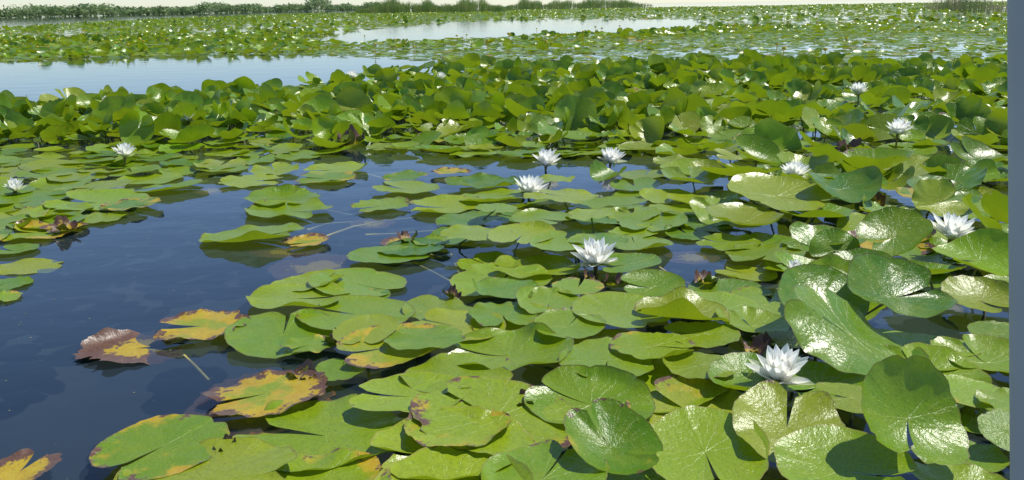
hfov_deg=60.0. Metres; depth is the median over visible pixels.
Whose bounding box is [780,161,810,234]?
water lily flower
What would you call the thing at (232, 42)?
water lily pad field
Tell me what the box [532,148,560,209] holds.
water lily flower
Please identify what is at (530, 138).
lily petioles
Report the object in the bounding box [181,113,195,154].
water lily flower
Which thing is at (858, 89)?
water lily flower
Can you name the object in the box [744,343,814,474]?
water lily flower
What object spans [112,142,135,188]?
water lily flower
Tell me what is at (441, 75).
water lily flower
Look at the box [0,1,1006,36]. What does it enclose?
distant water lily pad field
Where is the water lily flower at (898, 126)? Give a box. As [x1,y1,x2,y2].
[885,117,911,148]
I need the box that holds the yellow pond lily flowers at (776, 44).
[0,14,1000,55]
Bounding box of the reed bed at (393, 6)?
[353,0,652,12]
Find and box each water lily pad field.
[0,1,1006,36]
[0,17,1006,72]
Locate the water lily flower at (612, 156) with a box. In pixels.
[598,147,626,195]
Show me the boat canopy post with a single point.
(1015, 45)
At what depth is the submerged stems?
4.06 m
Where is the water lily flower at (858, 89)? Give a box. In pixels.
[849,82,868,104]
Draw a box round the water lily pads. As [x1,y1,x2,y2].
[0,124,1009,479]
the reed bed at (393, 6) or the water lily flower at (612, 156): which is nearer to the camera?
the water lily flower at (612, 156)
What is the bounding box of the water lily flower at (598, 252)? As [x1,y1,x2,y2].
[570,237,617,292]
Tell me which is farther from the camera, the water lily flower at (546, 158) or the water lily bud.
the water lily flower at (546, 158)
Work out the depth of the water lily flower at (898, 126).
5.79 m
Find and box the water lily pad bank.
[0,48,1007,198]
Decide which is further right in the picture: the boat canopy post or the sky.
the boat canopy post
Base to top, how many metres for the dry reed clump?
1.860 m
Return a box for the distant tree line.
[0,0,385,17]
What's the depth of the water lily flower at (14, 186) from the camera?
4.94 m
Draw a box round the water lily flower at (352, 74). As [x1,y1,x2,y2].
[347,70,357,80]
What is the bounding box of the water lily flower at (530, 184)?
[514,174,548,246]
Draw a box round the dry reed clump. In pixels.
[923,0,1006,12]
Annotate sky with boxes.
[0,0,799,12]
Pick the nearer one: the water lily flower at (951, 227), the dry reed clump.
the water lily flower at (951, 227)
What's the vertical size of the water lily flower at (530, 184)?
0.404 m
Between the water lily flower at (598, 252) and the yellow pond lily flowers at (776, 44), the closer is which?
the water lily flower at (598, 252)
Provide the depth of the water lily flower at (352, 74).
10.93 m
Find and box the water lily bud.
[780,259,801,349]
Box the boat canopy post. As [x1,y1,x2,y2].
[1007,0,1023,479]
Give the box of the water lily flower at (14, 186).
[3,177,27,239]
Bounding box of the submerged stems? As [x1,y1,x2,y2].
[183,159,689,381]
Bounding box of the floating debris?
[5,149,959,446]
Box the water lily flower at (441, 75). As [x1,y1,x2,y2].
[437,72,445,78]
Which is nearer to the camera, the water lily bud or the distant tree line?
the water lily bud
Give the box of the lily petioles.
[0,64,1007,476]
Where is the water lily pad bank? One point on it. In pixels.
(592, 100)
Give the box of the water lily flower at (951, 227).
[929,211,974,260]
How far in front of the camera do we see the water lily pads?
2.59 m

